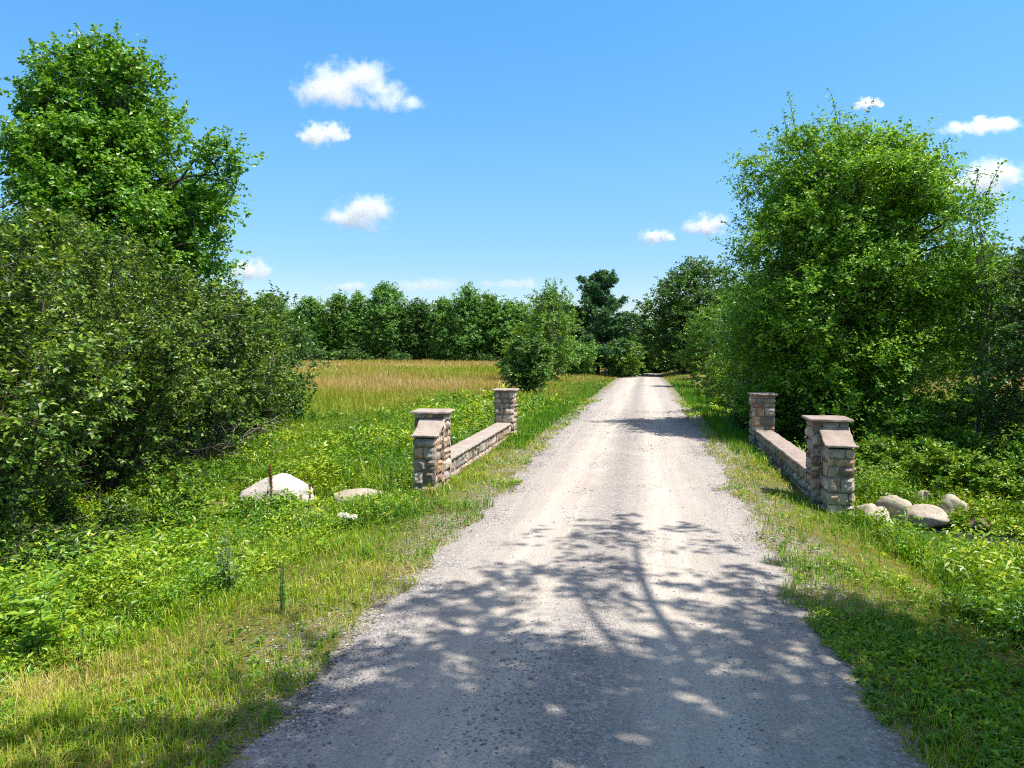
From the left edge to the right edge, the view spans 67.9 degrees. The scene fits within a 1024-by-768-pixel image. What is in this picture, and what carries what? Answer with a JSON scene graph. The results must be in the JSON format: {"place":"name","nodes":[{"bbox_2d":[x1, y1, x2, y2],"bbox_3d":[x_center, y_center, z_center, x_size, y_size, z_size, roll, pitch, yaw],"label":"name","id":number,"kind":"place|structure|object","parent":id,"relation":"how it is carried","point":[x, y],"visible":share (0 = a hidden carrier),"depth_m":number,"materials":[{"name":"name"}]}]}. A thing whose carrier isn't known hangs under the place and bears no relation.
{"place":"outdoors","nodes":[
{"label":"outdoors","id":0,"kind":"place"},
{"bbox_2d":[0,356,1023,767],"bbox_3d":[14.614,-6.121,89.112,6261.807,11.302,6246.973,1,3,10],"label":"ground","id":1,"kind":"structure","parent":0,"point":[360,628],"depth_m":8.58,"materials":[{"name":"green plant"}]},
{"bbox_2d":[0,150,23,356],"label":"maple tree","id":2,"kind":"object","parent":1,"relation":"on","point":[2,189],"visible":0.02,"depth_m":32.03,"materials":[{"name":"green plant"}]},
{"bbox_2d":[0,564,76,644],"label":"pokeweed plant","id":3,"kind":"object","parent":1,"relation":"on","point":[13,595],"visible":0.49,"depth_m":7.78,"materials":[{"name":"green plant"}]},
{"bbox_2d":[0,573,79,651],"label":"pokeweed plant","id":4,"kind":"object","parent":1,"relation":"on","point":[41,619],"visible":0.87,"depth_m":7.32,"materials":[{"name":"green plant"}]},
{"bbox_2d":[0,510,111,579],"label":"bush","id":5,"kind":"object","parent":1,"relation":"on","point":[26,553],"visible":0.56,"depth_m":10.50,"materials":[{"name":"green plant"}]},
{"bbox_2d":[0,200,149,554],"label":"alder shrub","id":6,"kind":"object","parent":1,"relation":"on","point":[67,361],"visible":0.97,"depth_m":11.49,"materials":[{"name":"green plant"}]},
{"bbox_2d":[0,187,158,521],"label":"alder shrub","id":7,"kind":"object","parent":1,"relation":"on","point":[39,217],"visible":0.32,"depth_m":13.99,"materials":[{"name":"green plant"}]},
{"bbox_2d":[36,482,148,552],"bbox_3d":[-6.923,2.237,12.611,1.857,1.416,1.881,1,3,10],"label":"bush","id":8,"kind":"object","parent":1,"relation":"on","point":[122,514],"visible":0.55,"depth_m":12.15,"materials":[{"name":"green plant"}]},
{"bbox_2d":[0,217,239,501],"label":"alder shrub","id":9,"kind":"object","parent":1,"relation":"on","point":[114,464],"visible":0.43,"depth_m":16.29,"materials":[{"name":"green plant"}]},
{"bbox_2d":[18,204,238,483],"bbox_3d":[-10.447,-0.811,19.712,5.689,7.347,5.842,2,4,38],"label":"alder shrub","id":10,"kind":"object","parent":1,"relation":"on","point":[141,246],"visible":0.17,"depth_m":19.76,"materials":[{"name":"green plant"}]},
{"bbox_2d":[0,19,268,419],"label":"maple tree","id":11,"kind":"object","parent":1,"relation":"on","point":[99,147],"visible":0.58,"depth_m":28.26,"materials":[{"name":"green plant"}]},
{"bbox_2d":[123,458,216,501],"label":"bush","id":12,"kind":"object","parent":1,"relation":"on","point":[194,469],"visible":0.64,"depth_m":15.98,"materials":[{"name":"green plant"}]},
{"bbox_2d":[123,480,221,532],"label":"bush","id":13,"kind":"object","parent":1,"relation":"on","point":[159,503],"visible":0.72,"depth_m":13.96,"materials":[{"name":"green plant"}]},
{"bbox_2d":[136,265,303,467],"bbox_3d":[-8.896,-0.290,21.822,4.969,6.020,5.650,1,3,10],"label":"alder shrub","id":14,"kind":"object","parent":1,"relation":"on","point":[238,351],"visible":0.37,"depth_m":21.77,"materials":[{"name":"green plant"}]},
{"bbox_2d":[157,262,299,443],"bbox_3d":[-10.458,-0.394,26.000,5.267,7.290,5.375,1,3,10],"label":"alder shrub","id":15,"kind":"object","parent":1,"relation":"on","point":[265,333],"visible":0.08,"depth_m":25.94,"materials":[{"name":"green plant"}]},
{"bbox_2d":[213,531,246,594],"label":"mullein plant","id":16,"kind":"object","parent":1,"relation":"on","point":[228,562],"visible":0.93,"depth_m":9.00,"materials":[{"name":"green plant"}]},
{"bbox_2d":[263,464,272,507],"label":"dock plant","id":17,"kind":"object","parent":1,"relation":"on","point":[270,479],"visible":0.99,"depth_m":15.92,"materials":[{"name":"brown plant"}]},
{"bbox_2d":[232,289,307,435],"bbox_3d":[-9.958,-0.657,29.558,4.786,6.078,5.227,1,3,10],"label":"alder shrub","id":18,"kind":"object","parent":1,"relation":"on","point":[264,413],"visible":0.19,"depth_m":29.41,"materials":[{"name":"green plant"}]},
{"bbox_2d":[253,293,294,335],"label":"tree","id":19,"kind":"object","parent":1,"relation":"on","point":[279,301],"visible":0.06,"depth_m":159.51,"materials":[{"name":"green plant"}]},
{"bbox_2d":[238,473,313,504],"bbox_3d":[-5.662,2.722,18.423,1.926,1.103,1.243,-2,6,4],"label":"boulder","id":20,"kind":"object","parent":1,"relation":"on","point":[283,481],"visible":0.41,"depth_m":18.07,"materials":[{"name":"stone"}]},
{"bbox_2d":[275,556,289,610],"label":"tall weed","id":21,"kind":"object","parent":1,"relation":"on","point":[282,581],"visible":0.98,"depth_m":8.02,"materials":[{"name":"green plant"}]},
{"bbox_2d":[250,280,340,419],"bbox_3d":[-10.804,-1.171,34.048,5.240,6.929,4.679,3,4,45],"label":"shrub","id":22,"kind":"object","parent":1,"relation":"on","point":[295,334],"visible":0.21,"depth_m":33.74,"materials":[{"name":"green plant"}]},
{"bbox_2d":[305,483,310,512],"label":"dock plant","id":23,"kind":"object","parent":1,"relation":"on","point":[309,485],"visible":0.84,"depth_m":15.38,"materials":[{"name":"brown plant"}]},
{"bbox_2d":[287,295,329,357],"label":"tree","id":24,"kind":"object","parent":1,"relation":"on","point":[310,309],"visible":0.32,"depth_m":159.43,"materials":[{"name":"green plant"}]},
{"bbox_2d":[312,289,355,356],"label":"tree","id":25,"kind":"object","parent":1,"relation":"on","point":[329,333],"visible":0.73,"depth_m":156.76,"materials":[{"name":"green plant"}]},
{"bbox_2d":[337,511,357,530],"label":"white wildflower","id":26,"kind":"object","parent":1,"relation":"on","point":[350,517],"visible":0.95,"depth_m":11.71,"materials":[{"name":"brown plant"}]},
{"bbox_2d":[333,488,383,504],"bbox_3d":[-3.443,2.611,17.425,1.423,0.422,1.009,1,5,16],"label":"boulder","id":27,"kind":"object","parent":1,"relation":"on","point":[353,491],"visible":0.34,"depth_m":17.23,"materials":[{"name":"grey stone"}]},
{"bbox_2d":[337,289,380,358],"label":"tree","id":28,"kind":"object","parent":1,"relation":"on","point":[357,323],"visible":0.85,"depth_m":154.39,"materials":[{"name":"green plant"}]},
{"bbox_2d":[362,280,407,359],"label":"tree","id":29,"kind":"object","parent":1,"relation":"on","point":[385,322],"visible":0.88,"depth_m":154.16,"materials":[{"name":"green plant"}]},
{"bbox_2d":[380,452,400,497],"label":"tall weed","id":30,"kind":"object","parent":1,"relation":"on","point":[390,479],"visible":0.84,"depth_m":14.73,"materials":[{"name":"green plant"}]},
{"bbox_2d":[390,297,437,359],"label":"tree","id":31,"kind":"object","parent":1,"relation":"on","point":[411,330],"visible":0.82,"depth_m":153.72,"materials":[{"name":"green plant"}]},
{"bbox_2d":[419,296,461,360],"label":"tree","id":32,"kind":"object","parent":1,"relation":"on","point":[438,331],"visible":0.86,"depth_m":152.34,"materials":[{"name":"green plant"}]},
{"bbox_2d":[296,343,593,361],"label":"edge brush","id":33,"kind":"object","parent":1,"relation":"on","point":[357,353],"visible":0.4,"depth_m":150.03,"materials":[{"name":"green plant"}]},
{"bbox_2d":[410,388,519,493],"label":"stone parapet","id":34,"kind":"structure","parent":1,"relation":"on","point":[437,456],"depth_m":15.75,"materials":[{"name":"brown stone"}]},
{"bbox_2d":[444,281,492,361],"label":"tree","id":35,"kind":"object","parent":1,"relation":"on","point":[467,311],"visible":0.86,"depth_m":150.46,"materials":[{"name":"green plant"}]},
{"bbox_2d":[285,307,674,359],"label":"woods","id":36,"kind":"object","parent":1,"relation":"on","point":[460,326],"visible":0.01,"depth_m":170.11,"materials":[{"name":"green plant"}]},
{"bbox_2d":[469,289,508,359],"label":"tree","id":37,"kind":"object","parent":1,"relation":"on","point":[490,303],"visible":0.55,"depth_m":151.40,"materials":[{"name":"green plant"}]},
{"bbox_2d":[0,384,1023,767],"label":"weeds","id":38,"kind":"object","parent":1,"relation":"on","point":[96,570],"visible":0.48,"depth_m":9.67,"materials":[{"name":"green plant"}]},
{"bbox_2d":[486,297,539,358],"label":"tree","id":39,"kind":"object","parent":1,"relation":"on","point":[507,315],"visible":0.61,"depth_m":149.59,"materials":[{"name":"green plant"}]},
{"bbox_2d":[493,320,538,377],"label":"birch tree","id":40,"kind":"object","parent":1,"relation":"on","point":[522,330],"visible":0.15,"depth_m":76.52,"materials":[{"name":"green plant"}]},
{"bbox_2d":[493,330,558,392],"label":"viburnum shrub","id":41,"kind":"object","parent":1,"relation":"on","point":[528,369],"visible":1,"depth_m":54.71,"materials":[{"name":"green plant"}]},
{"bbox_2d":[529,302,564,339],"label":"tree","id":42,"kind":"object","parent":1,"relation":"on","point":[545,316],"visible":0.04,"depth_m":148.83,"materials":[{"name":"green plant"}]},
{"bbox_2d":[509,277,593,381],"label":"birch tree","id":43,"kind":"object","parent":1,"relation":"on","point":[555,329],"visible":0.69,"depth_m":73.35,"materials":[{"name":"green plant"}]},
{"bbox_2d":[562,335,604,374],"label":"oak tree","id":44,"kind":"object","parent":1,"relation":"on","point":[585,349],"visible":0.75,"depth_m":87.96,"materials":[{"name":"green plant"}]},
{"bbox_2d":[562,302,604,344],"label":"tree","id":45,"kind":"object","parent":1,"relation":"on","point":[588,323],"visible":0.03,"depth_m":145.16,"materials":[{"name":"green plant"}]},
{"bbox_2d":[546,268,653,373],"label":"pine tree","id":46,"kind":"object","parent":1,"relation":"on","point":[596,285],"visible":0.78,"depth_m":92.41,"materials":[{"name":"green plant"}]},
{"bbox_2d":[597,335,648,376],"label":"birch tree","id":47,"kind":"object","parent":1,"relation":"on","point":[630,368],"visible":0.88,"depth_m":90.09,"materials":[{"name":"green plant"}]},
{"bbox_2d":[620,334,660,374],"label":"birch tree","id":48,"kind":"object","parent":1,"relation":"on","point":[646,361],"visible":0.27,"depth_m":101.14,"materials":[{"name":"green plant"}]},
{"bbox_2d":[615,323,681,372],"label":"oak tree","id":49,"kind":"object","parent":1,"relation":"on","point":[660,369],"visible":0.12,"depth_m":109.23,"materials":[{"name":"green plant"}]},
{"bbox_2d":[627,255,743,372],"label":"oak tree","id":50,"kind":"object","parent":1,"relation":"on","point":[678,308],"visible":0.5,"depth_m":94.17,"materials":[{"name":"green plant"}]},
{"bbox_2d":[662,301,732,387],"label":"birch tree","id":51,"kind":"object","parent":1,"relation":"on","point":[696,334],"visible":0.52,"depth_m":60.91,"materials":[{"name":"green plant"}]},
{"bbox_2d":[704,381,710,407],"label":"tall weed","id":52,"kind":"object","parent":1,"relation":"on","point":[708,395],"visible":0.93,"depth_m":35.53,"materials":[{"name":"green plant"}]},
{"bbox_2d":[691,352,731,397],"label":"birch tree","id":53,"kind":"object","parent":1,"relation":"on","point":[710,391],"visible":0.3,"depth_m":47.27,"materials":[{"name":"green plant"}]},
{"bbox_2d":[700,339,746,404],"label":"birch tree","id":54,"kind":"object","parent":1,"relation":"on","point":[720,390],"visible":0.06,"depth_m":40.58,"materials":[{"name":"green plant"}]},
{"bbox_2d":[715,291,753,368],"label":"birch tree","id":55,"kind":"object","parent":1,"relation":"on","point":[727,326],"visible":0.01,"depth_m":50.02,"materials":[{"name":"green plant"}]},
{"bbox_2d":[704,269,767,370],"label":"oak tree","id":56,"kind":"object","parent":1,"relation":"on","point":[730,297],"visible":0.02,"depth_m":76.12,"materials":[{"name":"green plant"}]},
{"bbox_2d":[702,277,787,391],"bbox_3d":[12.043,-1.654,33.095,6.320,7.758,6.106,2,3,27],"label":"oak tree","id":57,"kind":"object","parent":1,"relation":"on","point":[719,322],"depth_m":32.79,"materials":[{"name":"green plant"}]},
{"bbox_2d":[726,388,786,433],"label":"understory shrub","id":58,"kind":"object","parent":1,"relation":"on","point":[735,419],"visible":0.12,"depth_m":25.71,"materials":[{"name":"green plant"}]},
{"bbox_2d":[724,280,823,432],"bbox_3d":[10.540,-0.793,28.216,5.380,6.696,5.377,1,3,10],"label":"oak tree","id":59,"kind":"object","parent":1,"relation":"on","point":[749,361],"visible":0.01,"depth_m":28.55,"materials":[{"name":"green plant"}]},
{"bbox_2d":[747,392,859,517],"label":"stone parapet","id":60,"kind":"structure","parent":1,"relation":"on","point":[822,469],"depth_m":14.00,"materials":[{"name":"brown stone"}]},
{"bbox_2d":[776,388,865,447],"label":"understory shrub","id":61,"kind":"object","parent":1,"relation":"on","point":[801,435],"visible":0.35,"depth_m":23.41,"materials":[{"name":"green plant"}]},
{"bbox_2d":[697,88,1023,445],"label":"ash tree","id":62,"kind":"object","parent":1,"relation":"on","point":[848,239],"visible":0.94,"depth_m":22.66,"materials":[{"name":"green plant"}]},
{"bbox_2d":[853,448,877,477],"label":"bramble bush","id":63,"kind":"object","parent":1,"relation":"on","point":[858,461],"visible":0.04,"depth_m":19.18,"materials":[{"name":"green plant"}]},
{"bbox_2d":[855,503,877,515],"bbox_3d":[7.347,2.675,15.724,0.432,0.431,0.466,3,-2,-7],"label":"boulder","id":64,"kind":"object","parent":1,"relation":"on","point":[872,506],"visible":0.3,"depth_m":15.62,"materials":[{"name":"grey stone"}]},
{"bbox_2d":[864,510,891,521],"bbox_3d":[6.772,2.615,14.093,0.614,0.544,0.590,-3,7,-7],"label":"boulder","id":65,"kind":"object","parent":1,"relation":"on","point":[867,514],"visible":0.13,"depth_m":14.00,"materials":[{"name":"grey stone"}]},
{"bbox_2d":[798,240,968,414],"bbox_3d":[14.387,-2.035,31.213,8.236,9.140,8.547,1,3,10],"label":"oak tree","id":66,"kind":"object","parent":1,"relation":"on","point":[928,352],"visible":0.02,"depth_m":29.51,"materials":[{"name":"green plant"}]},
{"bbox_2d":[852,435,929,475],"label":"bramble bush","id":67,"kind":"object","parent":1,"relation":"on","point":[878,445],"visible":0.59,"depth_m":19.81,"materials":[{"name":"green plant"}]},
{"bbox_2d":[850,391,951,450],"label":"understory shrub","id":68,"kind":"object","parent":1,"relation":"on","point":[892,422],"visible":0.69,"depth_m":21.58,"materials":[{"name":"green plant"}]},
{"bbox_2d":[912,490,933,502],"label":"boulder","id":69,"kind":"object","parent":1,"relation":"on","point":[925,494],"visible":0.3,"depth_m":16.85,"materials":[{"name":"grey stone"}]},
{"bbox_2d":[905,425,1002,460],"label":"bramble bush","id":70,"kind":"object","parent":1,"relation":"on","point":[969,441],"visible":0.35,"depth_m":20.05,"materials":[{"name":"green plant"}]},
{"bbox_2d":[939,494,968,518],"bbox_3d":[9.453,2.674,16.308,0.564,0.623,0.556,1,3,20],"label":"boulder","id":71,"kind":"object","parent":1,"relation":"on","point":[950,503],"visible":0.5,"depth_m":16.13,"materials":[{"name":"grey stone"}]},
{"bbox_2d":[898,437,1018,497],"bbox_3d":[10.322,2.024,17.493,2.332,1.576,2.552,1,3,10],"label":"bramble bush","id":72,"kind":"object","parent":1,"relation":"on","point":[943,464],"visible":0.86,"depth_m":17.08,"materials":[{"name":"green plant"}]},
{"bbox_2d":[913,377,1008,450],"bbox_3d":[13.442,1.068,23.433,3.049,2.670,3.153,1,3,10],"label":"understory shrub","id":73,"kind":"object","parent":1,"relation":"on","point":[942,396],"visible":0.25,"depth_m":22.72,"materials":[{"name":"green plant"}]},
{"bbox_2d":[900,232,1023,385],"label":"oak tree","id":74,"kind":"object","parent":1,"relation":"on","point":[976,288],"visible":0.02,"depth_m":32.07,"materials":[{"name":"green plant"}]},
{"bbox_2d":[919,529,1016,555],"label":"stream grass","id":75,"kind":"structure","parent":1,"relation":"on","point":[965,541],"depth_m":13.04,"materials":[{"name":"green plant"}]},
{"bbox_2d":[928,166,1023,439],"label":"slender tree","id":76,"kind":"object","parent":1,"relation":"on","point":[972,277],"visible":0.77,"depth_m":21.61,"materials":[{"name":"green plant"}]},
{"bbox_2d":[937,236,1023,459],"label":"maple tree","id":77,"kind":"object","parent":1,"relation":"on","point":[992,407],"visible":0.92,"depth_m":20.35,"materials":[{"name":"green plant"}]},
{"bbox_2d":[975,451,1023,501],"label":"bramble bush","id":78,"kind":"object","parent":1,"relation":"on","point":[1008,486],"visible":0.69,"depth_m":16.64,"materials":[{"name":"green plant"}]},
{"bbox_2d":[993,236,1023,400],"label":"oak tree","id":79,"kind":"object","parent":1,"relation":"on","point":[1006,248],"visible":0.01,"depth_m":34.81,"materials":[{"name":"green plant"}]},
{"bbox_2d":[996,429,1023,473],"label":"bramble bush","id":80,"kind":"object","parent":1,"relation":"on","point":[1019,447],"visible":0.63,"depth_m":18.67,"materials":[{"name":"green plant"}]},
{"bbox_2d":[0,0,1023,319],"label":"sky","id":81,"kind":"structure","parent":0,"point":[429,148],"materials":[{"name":"blue"}]},
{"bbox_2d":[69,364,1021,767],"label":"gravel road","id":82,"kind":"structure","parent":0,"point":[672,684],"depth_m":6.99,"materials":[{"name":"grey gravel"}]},
{"bbox_2d":[159,358,1023,478],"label":"hay grass","id":83,"kind":"structure","parent":0,"point":[391,382],"depth_m":51.51,"materials":[{"name":"plant"}]},
{"bbox_2d":[903,499,911,505],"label":"boulder","id":84,"kind":"object","parent":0,"point":[908,503],"visible":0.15,"depth_m":16.27,"materials":[{"name":"grey stone"}]},
{"bbox_2d":[904,525,1023,552],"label":"stream water","id":85,"kind":"structure","parent":0,"point":[1001,539],"depth_m":15.30,"materials":[{"name":"grey liquid"}]},
{"bbox_2d":[877,506,889,517],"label":"boulder","id":86,"kind":"object","parent":85,"relation":"on","point":[881,507],"visible":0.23,"depth_m":15.76,"materials":[{"name":"grey stone"}]},
{"bbox_2d":[875,495,907,524],"bbox_3d":[8.072,2.684,16.111,0.436,0.666,0.754,3,6,-30],"label":"boulder","id":87,"kind":"object","parent":85,"relation":"on","point":[882,501],"visible":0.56,"depth_m":15.93,"materials":[{"name":"grey stone"}]},
{"bbox_2d":[907,504,949,527],"bbox_3d":[8.694,2.767,15.950,0.959,0.501,0.552,4,0,1],"label":"boulder","id":88,"kind":"object","parent":85,"relation":"on","point":[931,515],"visible":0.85,"depth_m":15.79,"materials":[{"name":"grey stone"}]},
{"bbox_2d":[966,517,992,530],"bbox_3d":[9.709,2.898,15.745,0.546,0.256,0.438,-2,3,-29],"label":"boulder","id":89,"kind":"object","parent":85,"relation":"on","point":[972,522],"visible":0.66,"depth_m":15.59,"materials":[{"name":"grey stone"}]}
]}

